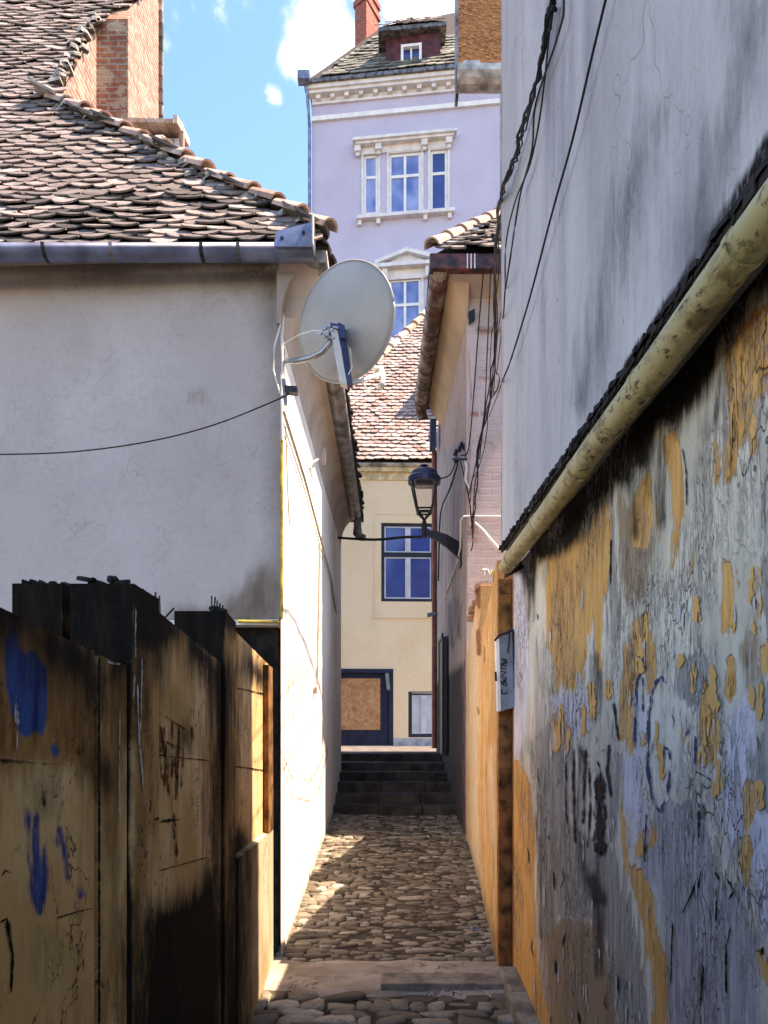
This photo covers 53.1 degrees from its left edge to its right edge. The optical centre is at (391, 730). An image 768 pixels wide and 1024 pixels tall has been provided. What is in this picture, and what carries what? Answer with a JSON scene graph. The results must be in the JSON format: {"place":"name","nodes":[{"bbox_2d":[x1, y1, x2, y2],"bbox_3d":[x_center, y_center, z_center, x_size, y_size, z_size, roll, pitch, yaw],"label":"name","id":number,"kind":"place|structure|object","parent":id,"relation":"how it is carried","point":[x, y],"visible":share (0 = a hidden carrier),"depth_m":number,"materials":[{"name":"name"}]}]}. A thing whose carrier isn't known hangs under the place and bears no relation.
{"place":"outdoors","nodes":[
{"label":"outdoors","id":0,"kind":"place"},
{"bbox_2d":[163,0,454,212],"label":"sky","id":1,"kind":"structure","parent":0,"point":[230,67],"materials":[{"name":"blue"}]},
{"bbox_2d":[250,814,513,1023],"bbox_3d":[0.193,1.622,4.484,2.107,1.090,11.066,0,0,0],"label":"cobblestone path","id":2,"kind":"structure","parent":0,"point":[308,1011],"depth_m":6.10,"materials":[{"name":"grey stone"}]},
{"bbox_2d":[264,960,503,998],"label":"path slab","id":3,"kind":"structure","parent":2,"relation":"on","point":[324,978],"depth_m":5.00,"materials":[{"name":"stone"}]},
{"bbox_2d":[380,973,503,990],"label":"stone block","id":4,"kind":"structure","parent":3,"relation":"on","point":[432,981],"depth_m":4.79,"materials":[{"name":"grey stone"}]},
{"bbox_2d":[469,925,477,930],"bbox_3d":[0.620,1.479,5.750,0.068,0.038,0.057,0,0,0],"label":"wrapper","id":5,"kind":"object","parent":2,"relation":"on","point":[472,928],"visible":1,"depth_m":5.74,"materials":[{"name":"purple plastic"}]},
{"bbox_2d":[498,966,539,1023],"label":"kerb stone","id":6,"kind":"object","parent":2,"relation":"on","point":[520,1007],"visible":0.75,"depth_m":4.52,"materials":[{"name":"stone"}]},
{"bbox_2d":[341,746,436,753],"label":"street","id":7,"kind":"structure","parent":0,"point":[407,749],"depth_m":14.63,"materials":[{"name":"stone"}]},
{"bbox_3d":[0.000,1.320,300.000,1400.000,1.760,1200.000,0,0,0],"label":"ground","id":8,"kind":"structure","parent":0,"visible":0},
{"bbox_2d":[0,575,272,1023],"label":"fence","id":9,"kind":"object","parent":8,"relation":"on","point":[136,805],"visible":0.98,"depth_m":2.42,"materials":[{"name":"brown wood"}]},
{"bbox_2d":[0,0,365,955],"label":"house","id":10,"kind":"structure","parent":8,"relation":"on","point":[158,278],"depth_m":5.35,"materials":[{"name":"grey paint"}]},
{"bbox_2d":[0,393,288,454],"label":"cable","id":11,"kind":"object","parent":10,"relation":"attached to","point":[145,441],"visible":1,"depth_m":4.84,"materials":[{"name":"black rubber"}]},
{"bbox_2d":[281,259,394,391],"bbox_3d":[-0.389,-2.561,4.997,0.974,0.823,0.458,0,0,21],"label":"satellite dish","id":12,"kind":"object","parent":10,"relation":"attached to","point":[347,320],"visible":1,"depth_m":4.84,"materials":[{"name":"grey paint"}]},
{"bbox_2d":[337,535,420,540],"bbox_3d":[-0.163,-2.494,9.926,1.417,0.247,0.093,0,0,40],"label":"cable","id":13,"kind":"object","parent":10,"relation":"attached to","point":[381,539],"visible":1,"depth_m":9.93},
{"bbox_2d":[341,309,437,745],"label":"house","id":14,"kind":"structure","parent":8,"relation":"on","point":[386,646],"depth_m":18.02,"materials":[{"name":"beige paint"}]},
{"bbox_2d":[341,669,392,745],"bbox_3d":[-0.593,-0.548,18.031,1.273,1.797,0.221,0,0,0],"label":"door","id":15,"kind":"structure","parent":14,"relation":"in","point":[366,694],"depth_m":18.03,"materials":[{"name":"blue paint"}]},
{"bbox_2d":[381,523,431,601],"bbox_3d":[0.384,-3.951,18.083,1.255,1.844,0.065,0,0,-2],"label":"window","id":16,"kind":"structure","parent":14,"relation":"in","point":[406,564],"depth_m":18.07,"materials":[{"name":"blue glass"}]},
{"bbox_2d":[408,692,431,736],"bbox_3d":[0.757,-0.390,18.098,0.727,1.087,0.065,0,0,-2],"label":"window","id":17,"kind":"structure","parent":14,"relation":"in","point":[419,703],"depth_m":18.08,"materials":[{"name":"white glass"}]},
{"bbox_2d":[333,752,455,815],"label":"stone stairs","id":18,"kind":"structure","parent":8,"relation":"on","point":[390,783],"depth_m":10.84,"materials":[{"name":"grey stone"}]},
{"bbox_2d":[297,0,499,341],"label":"building","id":19,"kind":"structure","parent":8,"relation":"on","point":[405,158],"depth_m":27.58,"materials":[{"name":"purple paint"}]},
{"bbox_2d":[363,155,377,213],"bbox_3d":[-0.745,-19.729,27.817,0.554,2.166,0.065,0,0,7],"label":"window","id":20,"kind":"structure","parent":19,"relation":"in","point":[370,163],"depth_m":27.81,"materials":[{"name":"blue glass"}]},
{"bbox_2d":[389,152,420,211],"bbox_3d":[0.486,-19.676,27.669,1.191,2.188,0.065,0,0,7],"label":"window","id":21,"kind":"structure","parent":19,"relation":"in","point":[404,169],"depth_m":27.66,"materials":[{"name":"blue glass"}]},
{"bbox_2d":[389,278,420,341],"bbox_3d":[0.486,-14.997,27.669,1.191,2.525,0.065,0,0,7],"label":"window","id":22,"kind":"structure","parent":19,"relation":"in","point":[407,292],"depth_m":27.66,"materials":[{"name":"blue glass"}]},
{"bbox_2d":[430,150,447,208],"bbox_3d":[1.690,-19.657,27.525,0.643,2.210,0.065,0,0,7],"label":"window","id":23,"kind":"structure","parent":19,"relation":"in","point":[438,159],"depth_m":27.53,"materials":[{"name":"blue glass"}]},
{"bbox_2d":[414,206,528,833],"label":"house","id":24,"kind":"structure","parent":8,"relation":"on","point":[461,265],"depth_m":9.11,"materials":[{"name":"pink paint"}]},
{"bbox_2d":[427,612,437,616],"bbox_3d":[0.687,-1.958,12.972,0.148,0.099,0.288,0,0,20],"label":"wall lamp","id":25,"kind":"object","parent":24,"relation":"attached to","point":[430,614],"visible":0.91,"depth_m":12.85,"materials":[{"name":"grey metal"}]},
{"bbox_2d":[408,464,461,568],"bbox_3d":[0.527,-2.628,9.400,0.647,1.267,0.396,0,0,0],"label":"street lamp","id":26,"kind":"object","parent":24,"relation":"attached to","point":[424,476],"visible":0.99,"depth_m":9.37,"materials":[{"name":"black metal"}]},
{"bbox_2d":[438,633,446,754],"bbox_3d":[0.762,-0.525,11.450,0.075,1.750,0.900,0,0,0],"label":"door","id":27,"kind":"structure","parent":24,"relation":"in","point":[442,642],"depth_m":11.00,"materials":[{"name":"grey wood"}]},
{"bbox_2d":[438,464,457,580],"bbox_3d":[0.787,-2.908,10.970,0.129,0.965,3.004,0,0,0],"label":"cable","id":28,"kind":"object","parent":24,"relation":"attached to","point":[440,516],"visible":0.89,"depth_m":11.80,"materials":[{"name":"black rubber"}]},
{"bbox_2d":[463,454,469,488],"bbox_3d":[0.841,-2.971,8.810,0.075,0.453,0.191,0,0,-20],"label":"cable","id":29,"kind":"object","parent":24,"relation":"attached to","point":[466,482],"visible":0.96,"depth_m":8.73,"materials":[{"name":"white plastic"}]},
{"bbox_2d":[460,460,473,550],"bbox_3d":[0.839,-2.595,8.795,0.064,1.111,0.238,0,0,-37],"label":"cable","id":30,"kind":"object","parent":24,"relation":"attached to","point":[469,504],"visible":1,"depth_m":8.72,"materials":[{"name":"white plastic"}]},
{"bbox_2d":[460,274,483,455],"bbox_3d":[0.944,-4.141,8.686,0.105,1.968,0.596,0,0,-22],"label":"cable","id":31,"kind":"object","parent":24,"relation":"attached to","point":[475,365],"visible":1,"depth_m":8.71,"materials":[{"name":"black rubber"}]},
{"bbox_2d":[468,271,490,496],"bbox_3d":[1.022,-3.861,8.582,0.120,2.421,0.383,0,0,-36],"label":"cable","id":32,"kind":"object","parent":24,"relation":"attached to","point":[486,372],"visible":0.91,"depth_m":8.60,"materials":[{"name":"black rubber"}]},
{"bbox_2d":[479,372,499,458],"bbox_3d":[1.086,-3.480,8.430,0.048,0.843,0.490,0,0,-19],"label":"cable","id":33,"kind":"object","parent":24,"relation":"attached to","point":[487,407],"visible":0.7,"depth_m":8.42,"materials":[{"name":"black rubber"}]},
{"bbox_2d":[455,0,500,187],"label":"tall house","id":34,"kind":"structure","parent":8,"relation":"on","point":[477,46],"depth_m":9.20,"materials":[{"name":"brick"}]},
{"bbox_2d":[466,560,513,965],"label":"garden wall","id":35,"kind":"structure","parent":8,"relation":"on","point":[490,783],"depth_m":5.56,"materials":[{"name":"paint"}]},
{"bbox_2d":[494,629,514,710],"bbox_3d":[0.743,-0.398,5.067,0.151,0.538,0.115,0,0,0],"label":"meter box","id":36,"kind":"object","parent":35,"relation":"attached to","point":[504,675],"visible":0.99,"depth_m":5.03,"materials":[{"name":"grey paint"}]},
{"bbox_2d":[499,0,767,578],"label":"building","id":37,"kind":"structure","parent":8,"relation":"on","point":[653,262],"depth_m":2.40,"materials":[{"name":"paint"}]},
{"bbox_2d":[470,0,551,529],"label":"cable","id":38,"kind":"object","parent":37,"relation":"attached to","point":[525,130],"visible":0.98,"depth_m":3.67,"materials":[{"name":"black rubber"}]},
{"bbox_2d":[469,0,553,530],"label":"cable","id":39,"kind":"object","parent":37,"relation":"attached to","point":[546,35],"visible":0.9,"depth_m":3.94,"materials":[{"name":"black rubber"}]},
{"bbox_2d":[472,1,557,536],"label":"cable","id":40,"kind":"object","parent":37,"relation":"attached to","point":[497,212],"visible":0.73,"depth_m":6.17,"materials":[{"name":"black rubber"}]},
{"bbox_2d":[473,0,556,514],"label":"cable","id":41,"kind":"object","parent":37,"relation":"attached to","point":[538,78],"visible":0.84,"depth_m":4.07,"materials":[{"name":"black rubber"}]},
{"bbox_2d":[496,18,550,374],"bbox_3d":[0.741,-3.397,4.980,0.160,2.201,4.466,0,0,4],"label":"cable","id":42,"kind":"object","parent":37,"relation":"attached to","point":[524,179],"visible":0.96,"depth_m":3.58,"materials":[{"name":"black rubber"}]},
{"bbox_2d":[493,0,564,393],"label":"cable","id":43,"kind":"object","parent":37,"relation":"attached to","point":[558,33],"visible":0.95,"depth_m":3.46,"materials":[{"name":"black rubber"}]},
{"bbox_2d":[489,0,606,416],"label":"cable","id":44,"kind":"object","parent":37,"relation":"attached to","point":[582,97],"visible":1,"depth_m":2.88,"materials":[{"name":"black rubber"}]},
{"bbox_2d":[514,264,767,1023],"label":"wall","id":45,"kind":"structure","parent":8,"relation":"on","point":[641,737],"depth_m":2.42,"materials":[{"name":"plaster"},{"name":"peeling paint"}]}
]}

